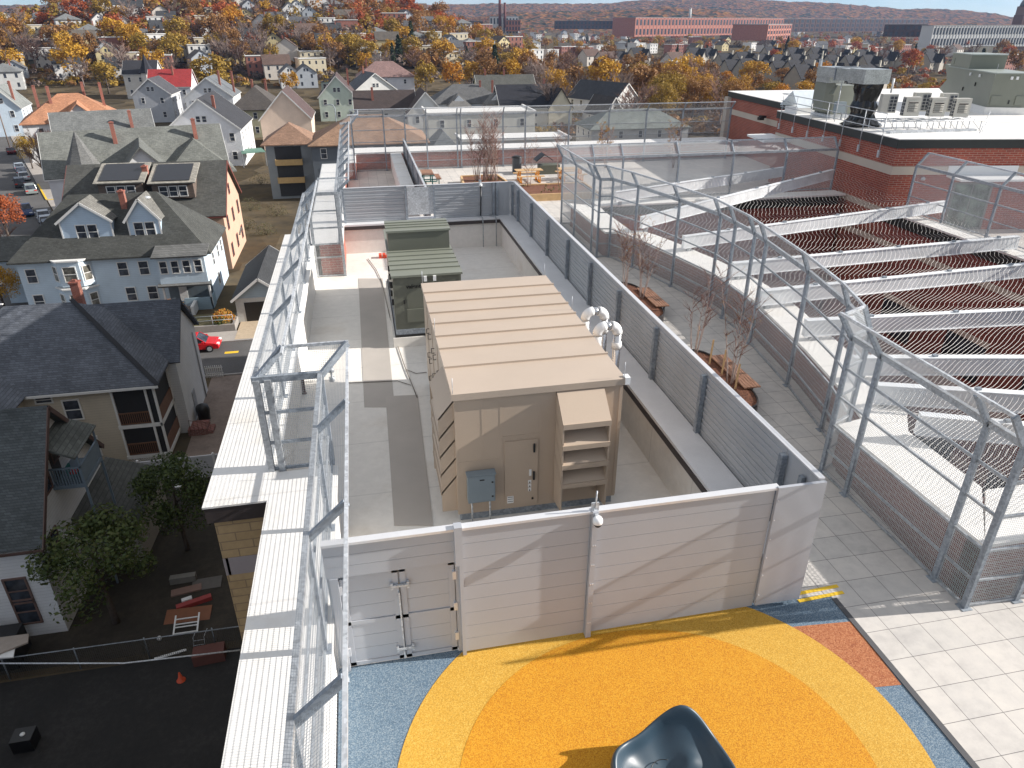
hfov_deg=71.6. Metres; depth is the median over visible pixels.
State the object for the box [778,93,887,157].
guard rail
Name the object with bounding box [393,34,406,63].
conifer tree
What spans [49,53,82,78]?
house
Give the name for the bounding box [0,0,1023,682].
ground
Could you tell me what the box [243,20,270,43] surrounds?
tree
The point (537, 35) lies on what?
house
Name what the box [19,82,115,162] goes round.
house
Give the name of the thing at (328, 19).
house
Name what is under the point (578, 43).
tree
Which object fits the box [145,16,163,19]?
house
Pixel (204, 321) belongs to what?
lawn
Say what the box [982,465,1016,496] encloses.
window
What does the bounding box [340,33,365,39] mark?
building
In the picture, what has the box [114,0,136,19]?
tree
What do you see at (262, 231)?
shrub
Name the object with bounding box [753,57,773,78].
townhouse
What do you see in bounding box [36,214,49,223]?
parked car
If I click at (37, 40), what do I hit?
house
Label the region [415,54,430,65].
tree
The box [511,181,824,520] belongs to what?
screen wall
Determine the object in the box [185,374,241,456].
path
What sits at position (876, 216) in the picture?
steel beam
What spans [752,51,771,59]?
townhouse
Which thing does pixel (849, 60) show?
townhouse
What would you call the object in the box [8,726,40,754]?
condensing unit
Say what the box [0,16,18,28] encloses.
tree
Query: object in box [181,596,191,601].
white board
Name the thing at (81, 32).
house
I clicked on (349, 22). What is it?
building
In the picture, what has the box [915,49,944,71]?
townhouse
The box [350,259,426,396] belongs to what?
grounding cable
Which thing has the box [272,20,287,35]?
tree
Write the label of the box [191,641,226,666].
red crates
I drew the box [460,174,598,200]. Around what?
planting bed
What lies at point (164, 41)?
tree
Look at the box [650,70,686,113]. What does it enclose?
tree
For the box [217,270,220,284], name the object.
window
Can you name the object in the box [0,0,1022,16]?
sky
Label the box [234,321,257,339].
driveway
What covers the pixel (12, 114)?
window
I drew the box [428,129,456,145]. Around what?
house
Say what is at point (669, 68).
tree
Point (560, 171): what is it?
picnic table
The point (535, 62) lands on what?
tree
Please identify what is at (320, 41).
tree
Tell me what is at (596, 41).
tree
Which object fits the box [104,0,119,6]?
house
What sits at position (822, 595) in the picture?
painted stripe
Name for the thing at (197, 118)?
window
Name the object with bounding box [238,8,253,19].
house
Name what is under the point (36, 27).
building
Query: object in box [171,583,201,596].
pallet
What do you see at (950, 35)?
mill
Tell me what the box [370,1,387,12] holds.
tree
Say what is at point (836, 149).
fence
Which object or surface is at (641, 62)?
tree
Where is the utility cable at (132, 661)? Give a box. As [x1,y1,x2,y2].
[0,649,239,663]
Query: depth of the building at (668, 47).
670.57 m
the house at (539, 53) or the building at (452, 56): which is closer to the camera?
the building at (452, 56)
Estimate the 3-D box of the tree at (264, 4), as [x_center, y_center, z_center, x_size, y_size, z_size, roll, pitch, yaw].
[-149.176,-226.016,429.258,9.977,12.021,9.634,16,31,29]
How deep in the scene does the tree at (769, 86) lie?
247.01 m
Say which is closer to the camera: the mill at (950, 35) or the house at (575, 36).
the mill at (950, 35)
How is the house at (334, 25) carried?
on the ground at (538, 18)
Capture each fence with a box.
[0,626,241,680]
[98,452,217,480]
[204,365,222,377]
[250,340,349,471]
[252,180,316,457]
[282,347,349,767]
[304,177,347,277]
[334,121,348,239]
[339,110,357,179]
[349,101,735,171]
[403,139,430,215]
[556,144,611,257]
[561,136,839,223]
[606,165,872,468]
[817,311,1023,611]
[906,152,1023,250]
[969,466,1023,606]
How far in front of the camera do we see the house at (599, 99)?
191.09 m
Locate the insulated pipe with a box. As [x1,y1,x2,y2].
[581,306,621,368]
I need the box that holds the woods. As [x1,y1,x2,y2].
[0,0,1023,134]
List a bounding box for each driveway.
[48,199,55,209]
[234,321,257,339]
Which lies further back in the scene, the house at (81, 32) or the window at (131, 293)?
the house at (81, 32)
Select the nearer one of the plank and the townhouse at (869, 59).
the plank
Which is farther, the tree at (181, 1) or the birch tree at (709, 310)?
the tree at (181, 1)
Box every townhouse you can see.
[614,49,628,65]
[628,45,650,65]
[684,45,706,62]
[703,46,717,62]
[712,50,733,65]
[718,56,741,75]
[731,49,755,58]
[732,55,763,77]
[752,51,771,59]
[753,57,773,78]
[759,44,781,53]
[763,57,790,83]
[768,38,776,45]
[769,52,788,60]
[782,56,806,82]
[783,45,803,55]
[783,60,817,89]
[786,51,806,59]
[800,55,822,63]
[805,45,827,54]
[807,51,825,58]
[817,57,844,65]
[823,52,842,61]
[828,46,850,55]
[839,52,860,65]
[843,62,858,83]
[852,60,888,88]
[853,48,873,55]
[856,52,882,66]
[878,47,898,66]
[893,54,919,69]
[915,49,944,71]
[921,47,943,55]
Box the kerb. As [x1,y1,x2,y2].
[10,136,252,377]
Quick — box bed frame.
[172,612,199,634]
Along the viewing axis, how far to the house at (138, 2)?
412.42 m
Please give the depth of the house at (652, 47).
690.00 m
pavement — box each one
[11,136,52,199]
[204,330,250,340]
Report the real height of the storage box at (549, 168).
1.350 m
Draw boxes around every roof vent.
[301,380,306,394]
[329,368,334,381]
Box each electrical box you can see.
[465,468,495,521]
[832,101,846,118]
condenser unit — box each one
[877,94,898,112]
[900,96,922,115]
[913,92,931,110]
[925,97,948,116]
[940,93,958,111]
[949,98,972,116]
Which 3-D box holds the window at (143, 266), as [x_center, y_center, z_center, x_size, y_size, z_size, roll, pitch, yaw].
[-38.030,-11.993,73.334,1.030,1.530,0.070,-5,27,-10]
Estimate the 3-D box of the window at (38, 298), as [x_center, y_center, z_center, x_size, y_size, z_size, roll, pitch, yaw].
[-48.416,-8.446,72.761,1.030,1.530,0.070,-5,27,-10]
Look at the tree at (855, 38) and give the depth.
706.55 m
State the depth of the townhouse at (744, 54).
429.53 m
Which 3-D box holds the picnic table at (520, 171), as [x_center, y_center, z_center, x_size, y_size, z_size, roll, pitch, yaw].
[1.102,-13.791,46.945,1.800,0.760,1.675,-5,27,-10]
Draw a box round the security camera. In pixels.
[591,491,602,527]
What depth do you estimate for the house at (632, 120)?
160.63 m
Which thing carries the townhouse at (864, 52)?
on the ground at (538, 18)
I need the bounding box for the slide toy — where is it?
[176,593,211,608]
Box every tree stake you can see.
[709,340,713,363]
[721,350,725,374]
[734,364,740,388]
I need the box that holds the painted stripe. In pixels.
[797,584,844,602]
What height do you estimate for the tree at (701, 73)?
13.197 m
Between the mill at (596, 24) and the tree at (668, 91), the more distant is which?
the mill at (596, 24)
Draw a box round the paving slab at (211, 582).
[192,575,221,589]
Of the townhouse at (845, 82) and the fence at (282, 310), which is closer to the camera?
the fence at (282, 310)
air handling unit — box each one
[383,218,462,347]
[421,264,630,519]
[939,48,1023,114]
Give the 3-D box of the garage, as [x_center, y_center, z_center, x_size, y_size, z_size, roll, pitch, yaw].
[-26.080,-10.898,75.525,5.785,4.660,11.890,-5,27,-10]
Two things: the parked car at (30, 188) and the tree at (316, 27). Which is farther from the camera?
the tree at (316, 27)
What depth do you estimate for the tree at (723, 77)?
221.12 m
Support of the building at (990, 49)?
on the ground at (538, 18)
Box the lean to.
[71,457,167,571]
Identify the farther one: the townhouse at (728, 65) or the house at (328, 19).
the house at (328, 19)
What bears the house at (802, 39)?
on the ground at (538, 18)
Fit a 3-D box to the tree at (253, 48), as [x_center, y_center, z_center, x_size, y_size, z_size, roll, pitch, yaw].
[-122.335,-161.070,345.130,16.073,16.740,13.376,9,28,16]
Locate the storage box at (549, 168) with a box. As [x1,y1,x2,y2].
[533,152,559,174]
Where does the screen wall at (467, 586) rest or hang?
attached to the school building at (252, 507)
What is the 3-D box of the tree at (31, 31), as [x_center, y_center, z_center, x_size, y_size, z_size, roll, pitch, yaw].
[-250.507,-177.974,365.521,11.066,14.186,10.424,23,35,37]
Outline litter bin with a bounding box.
[512,155,521,171]
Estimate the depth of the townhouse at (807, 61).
342.00 m
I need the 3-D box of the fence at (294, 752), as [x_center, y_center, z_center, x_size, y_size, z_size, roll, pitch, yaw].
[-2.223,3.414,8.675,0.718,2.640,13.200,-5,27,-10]
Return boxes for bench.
[637,287,669,311]
[711,354,760,388]
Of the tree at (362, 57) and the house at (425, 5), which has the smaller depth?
the tree at (362, 57)
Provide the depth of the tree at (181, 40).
338.62 m
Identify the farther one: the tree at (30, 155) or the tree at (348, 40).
the tree at (348, 40)
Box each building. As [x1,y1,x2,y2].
[12,53,24,64]
[27,24,52,40]
[98,36,124,50]
[123,51,153,59]
[137,54,174,68]
[192,37,208,43]
[194,15,217,19]
[202,137,1023,767]
[244,54,263,75]
[294,57,326,74]
[297,50,323,57]
[335,19,357,32]
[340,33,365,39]
[381,13,405,22]
[407,45,431,54]
[418,31,441,41]
[421,104,536,142]
[437,51,463,66]
[449,33,467,39]
[455,130,571,144]
[463,41,490,53]
[472,24,492,34]
[505,36,522,47]
[554,46,575,56]
[574,46,592,56]
[663,44,683,53]
[688,36,701,43]
[720,88,1023,347]
[828,40,843,46]
[889,44,910,52]
[971,45,993,52]
[998,53,1018,69]
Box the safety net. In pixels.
[578,169,1023,501]
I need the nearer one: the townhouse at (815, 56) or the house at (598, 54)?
the townhouse at (815, 56)
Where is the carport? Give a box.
[241,148,267,167]
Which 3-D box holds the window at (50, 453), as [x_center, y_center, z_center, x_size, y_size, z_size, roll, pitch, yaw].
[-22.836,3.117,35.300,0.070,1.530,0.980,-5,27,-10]
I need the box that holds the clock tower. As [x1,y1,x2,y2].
[1012,0,1023,50]
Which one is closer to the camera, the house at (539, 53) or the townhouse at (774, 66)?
the townhouse at (774, 66)
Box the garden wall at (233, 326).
[194,312,238,332]
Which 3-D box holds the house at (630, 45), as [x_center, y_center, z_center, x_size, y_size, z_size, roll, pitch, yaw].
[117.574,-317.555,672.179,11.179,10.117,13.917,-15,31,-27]
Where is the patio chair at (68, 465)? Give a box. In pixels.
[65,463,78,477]
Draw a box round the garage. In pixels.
[230,245,279,322]
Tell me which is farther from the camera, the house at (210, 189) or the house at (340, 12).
the house at (340, 12)
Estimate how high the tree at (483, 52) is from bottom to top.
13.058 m
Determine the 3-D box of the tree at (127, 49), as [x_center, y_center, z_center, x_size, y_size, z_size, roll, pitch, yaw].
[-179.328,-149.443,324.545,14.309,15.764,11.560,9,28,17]
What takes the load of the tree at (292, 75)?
on the ground at (538, 18)
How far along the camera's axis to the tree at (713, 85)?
195.49 m
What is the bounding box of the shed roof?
[0,623,31,671]
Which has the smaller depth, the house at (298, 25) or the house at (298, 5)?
the house at (298, 25)
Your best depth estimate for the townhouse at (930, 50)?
477.41 m
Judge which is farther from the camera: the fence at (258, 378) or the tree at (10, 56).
the tree at (10, 56)
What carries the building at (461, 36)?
on the ground at (538, 18)
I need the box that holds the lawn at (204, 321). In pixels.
[193,312,235,325]
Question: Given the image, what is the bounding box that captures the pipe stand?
[868,112,989,133]
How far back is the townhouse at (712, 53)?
524.91 m
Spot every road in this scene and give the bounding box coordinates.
[0,136,51,308]
[199,340,252,374]
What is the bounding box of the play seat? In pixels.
[610,705,735,767]
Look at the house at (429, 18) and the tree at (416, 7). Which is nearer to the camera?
the house at (429, 18)
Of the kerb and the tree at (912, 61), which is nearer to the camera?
the kerb
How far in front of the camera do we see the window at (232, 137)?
146.80 m
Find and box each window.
[1,576,35,605]
[9,110,14,116]
[10,598,43,624]
[14,125,19,131]
[23,269,38,283]
[32,294,45,303]
[33,397,53,404]
[47,471,53,496]
[48,525,61,546]
[49,258,96,287]
[50,453,59,464]
[55,284,102,304]
[60,398,84,419]
[116,262,129,276]
[124,287,137,300]
[137,260,150,274]
[146,285,159,299]
[195,116,200,122]
[201,116,206,122]
[211,251,215,265]
[216,243,219,257]
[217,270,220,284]
[226,214,229,229]
[229,133,234,140]
[231,241,234,256]
[232,151,238,159]
[320,148,327,158]
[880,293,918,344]
[916,436,956,461]
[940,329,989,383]
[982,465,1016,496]
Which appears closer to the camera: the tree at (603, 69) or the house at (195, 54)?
the tree at (603, 69)
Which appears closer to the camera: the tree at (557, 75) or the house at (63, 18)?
the tree at (557, 75)
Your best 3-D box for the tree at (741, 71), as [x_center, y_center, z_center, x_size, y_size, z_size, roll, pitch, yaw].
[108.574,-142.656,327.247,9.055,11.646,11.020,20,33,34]
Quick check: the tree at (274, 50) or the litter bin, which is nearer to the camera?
the litter bin
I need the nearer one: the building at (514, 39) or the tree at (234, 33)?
the tree at (234, 33)
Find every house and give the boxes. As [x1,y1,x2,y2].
[0,59,26,89]
[0,81,31,136]
[0,189,228,314]
[0,279,207,465]
[0,405,118,635]
[7,60,29,77]
[14,36,41,59]
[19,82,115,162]
[30,10,38,22]
[32,47,54,68]
[37,118,236,206]
[47,108,154,131]
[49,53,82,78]
[52,10,81,26]
[58,2,81,12]
[62,160,245,268]
[65,30,97,53]
[76,21,100,40]
[90,13,103,25]
[94,40,117,51]
[95,43,118,67]
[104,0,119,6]
[104,54,128,79]
[117,12,132,23]
[120,0,144,18]
[121,54,161,98]
[128,29,148,46]
[131,75,182,122]
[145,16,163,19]
[145,33,165,50]
[147,18,169,32]
[147,66,197,110]
[150,3,167,15]
[155,9,176,19]
[167,45,186,61]
[169,90,255,165]
[171,2,191,16]
[183,70,241,106]
[185,49,211,72]
[186,43,211,56]
[225,44,245,64]
[234,79,275,137]
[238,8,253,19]
[238,28,257,39]
[239,0,256,13]
[251,11,270,29]
[258,85,315,149]
[260,51,291,79]
[260,114,429,198]
[264,33,281,47]
[265,12,288,21]
[275,35,298,61]
[277,63,296,88]
[281,2,298,15]
[284,0,304,5]
[288,16,307,25]
[291,0,304,15]
[293,21,316,32]
[295,63,317,87]
[301,6,316,20]
[307,0,326,6]
[314,31,335,46]
[317,17,334,23]
[317,68,353,120]
[321,0,343,9]
[323,21,341,32]
[333,9,351,17]
[349,66,397,89]
[352,87,415,123]
[355,46,381,67]
[356,58,414,89]
[366,24,384,39]
[374,31,398,53]
[397,9,413,18]
[403,20,420,30]
[403,29,426,41]
[405,87,438,130]
[415,3,427,10]
[421,16,433,23]
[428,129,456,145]
[431,80,498,106]
[440,34,457,39]
[441,40,463,50]
[455,17,471,29]
[472,69,535,91]
[474,35,492,47]
[492,36,509,48]
[493,79,573,132]
[527,49,543,62]
[532,38,540,48]
[533,34,541,40]
[543,49,558,58]
[544,33,550,38]
[558,35,567,41]
[558,43,570,45]
[567,79,640,118]
[572,34,580,39]
[574,108,691,140]
[577,47,599,65]
[583,94,620,117]
[585,33,592,39]
[589,45,603,50]
[591,34,599,40]
[594,50,617,61]
[615,39,626,48]
[627,42,645,51]
[630,38,639,42]
[645,43,657,52]
[660,50,685,62]
[677,38,687,43]
[686,43,703,49]
[708,39,720,47]
[715,41,728,50]
[721,36,730,43]
[742,42,756,50]
[755,39,771,51]
[799,37,811,46]
[811,38,817,45]
[815,41,828,48]
[836,45,852,52]
[843,35,851,42]
[861,38,869,46]
[871,31,880,35]
[945,43,963,55]
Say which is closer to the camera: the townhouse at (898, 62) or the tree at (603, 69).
the tree at (603, 69)
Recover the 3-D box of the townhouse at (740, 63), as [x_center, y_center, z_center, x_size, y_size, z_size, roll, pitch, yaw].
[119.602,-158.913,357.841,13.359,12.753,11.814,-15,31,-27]
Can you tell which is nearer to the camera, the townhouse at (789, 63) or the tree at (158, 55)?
the tree at (158, 55)
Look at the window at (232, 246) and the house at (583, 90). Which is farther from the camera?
the house at (583, 90)
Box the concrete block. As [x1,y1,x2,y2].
[169,572,196,584]
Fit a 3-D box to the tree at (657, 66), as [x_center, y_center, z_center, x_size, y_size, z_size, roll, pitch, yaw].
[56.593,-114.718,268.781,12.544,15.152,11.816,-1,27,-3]
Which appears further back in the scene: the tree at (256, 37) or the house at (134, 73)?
the tree at (256, 37)
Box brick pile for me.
[379,253,386,258]
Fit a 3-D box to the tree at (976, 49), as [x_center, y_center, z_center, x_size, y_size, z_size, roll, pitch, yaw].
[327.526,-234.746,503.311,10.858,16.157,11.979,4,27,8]
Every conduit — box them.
[476,215,483,246]
[490,215,496,245]
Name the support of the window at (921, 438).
in the school building at (252, 507)
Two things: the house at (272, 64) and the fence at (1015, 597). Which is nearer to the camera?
the fence at (1015, 597)
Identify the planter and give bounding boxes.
[621,282,663,321]
[692,349,758,411]
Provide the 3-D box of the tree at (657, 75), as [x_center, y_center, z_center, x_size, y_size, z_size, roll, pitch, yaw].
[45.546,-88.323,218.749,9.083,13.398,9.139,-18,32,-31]
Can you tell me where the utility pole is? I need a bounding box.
[0,103,9,146]
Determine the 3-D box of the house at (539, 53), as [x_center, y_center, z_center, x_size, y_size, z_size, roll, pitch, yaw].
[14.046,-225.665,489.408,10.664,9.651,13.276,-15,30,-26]
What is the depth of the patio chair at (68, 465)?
35.16 m
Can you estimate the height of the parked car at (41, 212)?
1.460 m
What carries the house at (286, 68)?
on the ground at (538, 18)
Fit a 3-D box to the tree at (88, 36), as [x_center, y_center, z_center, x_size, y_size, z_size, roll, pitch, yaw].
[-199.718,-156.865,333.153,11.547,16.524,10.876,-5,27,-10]
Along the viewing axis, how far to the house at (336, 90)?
214.96 m
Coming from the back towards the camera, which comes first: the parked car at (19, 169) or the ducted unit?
the parked car at (19, 169)
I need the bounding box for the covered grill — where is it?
[196,403,210,419]
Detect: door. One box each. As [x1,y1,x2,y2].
[244,301,263,320]
[339,570,414,665]
[399,562,458,656]
[943,182,994,228]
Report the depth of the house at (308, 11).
426.19 m
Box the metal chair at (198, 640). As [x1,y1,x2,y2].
[193,628,207,646]
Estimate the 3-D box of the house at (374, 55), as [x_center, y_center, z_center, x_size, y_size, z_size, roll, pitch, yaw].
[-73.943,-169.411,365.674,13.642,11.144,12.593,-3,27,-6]
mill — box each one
[468,21,482,30]
[489,16,518,34]
[506,20,520,30]
[554,20,612,28]
[612,17,783,36]
[731,24,791,40]
[783,19,928,31]
[882,24,927,36]
[917,25,1023,47]
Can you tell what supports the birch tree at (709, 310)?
on the planter at (749, 396)
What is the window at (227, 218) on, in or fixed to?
in the house at (210, 189)
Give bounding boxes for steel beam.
[614,166,783,204]
[640,169,833,231]
[681,200,944,250]
[730,235,1021,279]
[759,263,1023,308]
[801,307,1023,340]
[849,353,1023,377]
[873,382,1023,413]
[913,411,1023,445]
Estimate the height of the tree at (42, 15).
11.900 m
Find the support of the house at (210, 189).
on the ground at (538, 18)
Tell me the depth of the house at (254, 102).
184.15 m
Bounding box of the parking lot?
[0,647,241,767]
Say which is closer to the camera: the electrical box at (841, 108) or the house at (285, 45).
the electrical box at (841, 108)
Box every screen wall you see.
[320,480,826,670]
[341,181,513,222]
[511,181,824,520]
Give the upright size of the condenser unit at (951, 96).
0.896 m
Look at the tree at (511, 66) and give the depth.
282.11 m
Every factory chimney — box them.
[498,0,501,27]
[503,3,505,27]
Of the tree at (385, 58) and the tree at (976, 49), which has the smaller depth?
the tree at (385, 58)
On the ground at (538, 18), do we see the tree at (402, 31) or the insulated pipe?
the tree at (402, 31)
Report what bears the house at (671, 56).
on the ground at (538, 18)
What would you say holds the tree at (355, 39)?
on the ground at (538, 18)
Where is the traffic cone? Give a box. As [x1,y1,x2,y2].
[177,672,185,683]
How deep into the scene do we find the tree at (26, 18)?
397.66 m
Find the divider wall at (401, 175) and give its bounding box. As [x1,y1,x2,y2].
[390,153,413,203]
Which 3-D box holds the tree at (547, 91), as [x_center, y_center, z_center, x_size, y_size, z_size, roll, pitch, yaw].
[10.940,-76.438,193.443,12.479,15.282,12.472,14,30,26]
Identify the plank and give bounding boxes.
[154,649,185,658]
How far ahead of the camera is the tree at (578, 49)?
508.30 m
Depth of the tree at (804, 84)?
248.35 m
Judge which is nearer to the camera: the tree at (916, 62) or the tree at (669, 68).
the tree at (669, 68)
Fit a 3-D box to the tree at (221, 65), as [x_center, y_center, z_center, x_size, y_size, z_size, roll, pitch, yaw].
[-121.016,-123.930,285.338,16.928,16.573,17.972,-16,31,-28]
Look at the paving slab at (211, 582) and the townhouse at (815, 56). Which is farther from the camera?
the townhouse at (815, 56)
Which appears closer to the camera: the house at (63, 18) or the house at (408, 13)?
the house at (63, 18)
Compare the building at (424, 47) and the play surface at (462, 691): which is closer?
the play surface at (462, 691)
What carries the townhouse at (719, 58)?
on the ground at (538, 18)
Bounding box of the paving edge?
[832,598,979,767]
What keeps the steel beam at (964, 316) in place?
on the school building at (252, 507)
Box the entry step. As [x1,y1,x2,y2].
[188,419,215,435]
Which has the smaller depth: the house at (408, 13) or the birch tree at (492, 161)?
the birch tree at (492, 161)
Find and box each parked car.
[6,147,16,154]
[12,176,25,187]
[13,162,23,168]
[14,166,26,173]
[16,171,30,179]
[17,202,34,216]
[22,182,37,194]
[34,209,49,218]
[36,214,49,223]
[195,332,221,351]
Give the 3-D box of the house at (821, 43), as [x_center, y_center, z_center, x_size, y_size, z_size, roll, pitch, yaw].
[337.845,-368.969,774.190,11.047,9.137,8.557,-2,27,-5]
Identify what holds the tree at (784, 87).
on the ground at (538, 18)
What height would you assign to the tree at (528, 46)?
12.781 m
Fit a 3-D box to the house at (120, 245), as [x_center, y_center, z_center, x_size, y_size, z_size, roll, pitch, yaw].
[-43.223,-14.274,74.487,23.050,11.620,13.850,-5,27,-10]
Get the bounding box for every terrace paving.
[348,156,1023,767]
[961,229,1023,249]
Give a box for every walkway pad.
[358,278,393,406]
[386,395,432,525]
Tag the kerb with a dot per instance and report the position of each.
(221, 342)
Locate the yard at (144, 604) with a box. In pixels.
[0,477,240,674]
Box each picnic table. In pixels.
[420,169,440,185]
[513,168,544,183]
[555,167,587,180]
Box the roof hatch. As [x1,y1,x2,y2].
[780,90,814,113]
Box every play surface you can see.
[338,595,971,767]
[398,607,935,767]
[460,630,876,767]
[793,622,900,686]
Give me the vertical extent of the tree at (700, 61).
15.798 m
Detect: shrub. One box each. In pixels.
[212,308,235,323]
[214,317,226,324]
[240,198,260,211]
[243,218,257,228]
[249,172,269,183]
[256,222,276,234]
[265,204,287,216]
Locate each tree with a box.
[0,12,9,18]
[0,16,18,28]
[0,25,40,58]
[0,26,16,50]
[0,27,10,47]
[0,46,6,63]
[0,47,25,65]
[0,193,25,235]
[0,223,18,236]
[0,266,20,306]
[4,18,24,39]
[5,5,25,27]
[8,33,34,63]
[10,13,35,23]
[11,133,37,168]
[13,36,41,71]
[15,125,50,167]
[17,23,35,37]
[21,502,157,626]
[35,12,53,23]
[36,39,56,59]
[40,0,58,6]
[40,21,70,46]
[47,40,91,83]
[51,30,76,45]
[54,39,72,49]
[58,0,89,16]
[65,56,89,86]
[71,30,99,66]
[88,0,112,14]
[88,60,119,93]
[95,17,124,35]
[95,35,137,80]
[101,12,122,26]
[104,42,130,56]
[110,5,127,16]
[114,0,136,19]
[116,23,143,47]
[119,21,138,42]
[126,32,150,51]
[126,451,212,550]
[138,46,164,68]
[148,39,168,53]
[156,35,183,66]
[162,15,192,34]
[163,0,180,10]
[163,15,182,30]
[163,53,177,68]
[164,32,191,67]
[170,30,193,44]
[177,0,197,12]
[183,0,202,13]
[184,15,206,36]
[187,53,231,80]
[195,12,221,35]
[203,32,225,54]
[204,32,228,58]
[207,12,230,34]
[210,37,237,63]
[211,1,232,14]
[211,16,232,34]
[218,9,237,24]
[218,24,240,45]
[220,42,244,67]
[224,3,243,22]
[225,40,248,72]
[229,19,247,40]
[230,39,249,63]
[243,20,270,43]
[243,35,277,54]
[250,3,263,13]
[251,33,269,49]
[258,0,271,9]
[262,12,285,34]
[263,43,278,53]
[267,0,283,5]
[270,9,286,37]
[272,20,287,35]
[278,71,299,88]
[284,30,296,41]
[293,24,313,50]
[299,31,316,50]
[310,24,327,33]
[316,32,337,49]
[320,25,344,46]
[320,32,345,53]
[320,45,336,65]
[327,0,342,12]
[328,40,346,68]
[336,31,360,56]
[336,33,354,60]
[343,8,359,18]
[350,9,364,20]
[350,38,379,61]
[355,50,373,67]
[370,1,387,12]
[372,50,392,60]
[374,17,384,27]
[381,38,394,53]
[383,16,399,30]
[389,42,397,63]
[393,24,409,38]
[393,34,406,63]
[399,0,414,7]
[401,35,422,55]
[402,46,424,73]
[405,46,421,67]
[406,14,422,28]
[407,3,422,11]
[408,21,415,39]
[414,59,437,92]
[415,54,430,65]
[425,29,438,40]
[430,37,456,62]
[431,0,449,14]
[432,15,446,25]
[441,59,464,83]
[444,16,455,28]
[457,45,476,67]
[460,117,488,180]
[462,60,480,83]
[473,23,482,30]
[473,107,502,180]
[474,36,493,50]
[474,49,491,67]
[475,54,498,74]
[476,27,492,36]
[478,121,505,180]
[481,60,508,74]
[485,128,501,179]
[487,44,500,70]
[489,26,502,35]
[496,58,521,73]
[497,42,518,57]
[499,51,513,63]
[508,47,537,64]
[515,50,539,73]
[521,62,546,83]
[521,136,538,186]
[523,56,544,80]
[525,43,538,48]
[527,56,548,75]
[528,57,567,87]
[532,75,573,100]
[535,58,557,76]
[543,38,548,48]
[543,69,572,95]
[545,50,572,70]
[548,47,574,71]
[550,123,571,184]
[551,47,575,62]
[559,51,581,69]
[561,63,590,84]
[562,68,588,94]
[574,45,588,53]
[576,40,582,46]
[586,55,621,81]
[589,39,600,44]
[591,54,612,80]
[596,121,615,167]
[600,45,616,51]
[604,46,624,81]
[606,69,634,84]
[607,57,628,81]
[611,221,641,286]
[613,83,660,108]
[618,51,647,77]
[623,63,652,97]
[628,210,676,298]
[630,61,650,94]
[630,63,659,96]
[640,51,667,84]
[641,37,649,43]
[646,74,674,108]
[647,81,677,112]
[650,59,676,82]
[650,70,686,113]
[658,62,688,101]
[661,55,698,107]
[664,118,688,167]
[677,52,704,67]
[678,73,711,116]
[681,260,731,353]
[683,73,716,117]
[688,52,715,103]
[692,66,724,106]
[692,70,717,98]
[700,66,724,107]
[701,59,719,74]
[708,73,727,122]
[713,76,726,103]
[717,269,773,384]
[718,75,755,106]
[719,70,733,80]
[720,72,755,87]
[723,73,752,95]
[738,61,755,76]
[742,45,749,50]
[743,60,771,88]
[747,71,764,90]
[762,81,779,89]
[769,48,778,54]
[772,82,790,89]
[774,67,789,82]
[775,36,782,42]
[783,36,789,51]
[787,39,801,47]
[795,79,814,89]
[804,66,817,87]
[815,61,831,65]
[829,44,843,55]
[849,36,862,43]
[849,40,862,50]
[865,45,875,51]
[874,45,890,58]
[893,39,905,51]
[900,48,923,74]
[905,55,920,72]
[914,56,923,69]
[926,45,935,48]
[932,43,952,54]
[967,43,982,51]
[995,39,1010,52]
[1002,44,1016,53]
[1006,48,1023,69]
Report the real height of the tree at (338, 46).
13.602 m
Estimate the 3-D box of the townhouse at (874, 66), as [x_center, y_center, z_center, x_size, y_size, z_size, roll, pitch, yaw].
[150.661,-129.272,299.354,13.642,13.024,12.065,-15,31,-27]
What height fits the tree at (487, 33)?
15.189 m
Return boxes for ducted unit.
[811,66,894,127]
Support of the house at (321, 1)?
on the ground at (538, 18)
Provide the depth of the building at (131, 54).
329.34 m
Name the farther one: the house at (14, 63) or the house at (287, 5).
the house at (287, 5)
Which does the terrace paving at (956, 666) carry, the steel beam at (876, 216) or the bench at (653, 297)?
the bench at (653, 297)
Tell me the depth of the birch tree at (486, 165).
44.35 m
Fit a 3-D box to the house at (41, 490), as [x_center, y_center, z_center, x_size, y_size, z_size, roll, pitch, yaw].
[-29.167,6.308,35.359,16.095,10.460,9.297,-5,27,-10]
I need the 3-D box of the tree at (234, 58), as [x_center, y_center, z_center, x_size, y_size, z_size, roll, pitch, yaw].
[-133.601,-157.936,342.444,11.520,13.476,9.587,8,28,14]
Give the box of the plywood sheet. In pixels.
[163,605,211,624]
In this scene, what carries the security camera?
attached to the screen wall at (467, 586)
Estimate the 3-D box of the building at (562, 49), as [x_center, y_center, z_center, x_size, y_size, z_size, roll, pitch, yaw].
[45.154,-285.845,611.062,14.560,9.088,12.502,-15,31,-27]
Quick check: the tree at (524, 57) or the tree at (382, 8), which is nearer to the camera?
the tree at (524, 57)
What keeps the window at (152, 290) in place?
in the house at (120, 245)
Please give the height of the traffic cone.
0.520 m

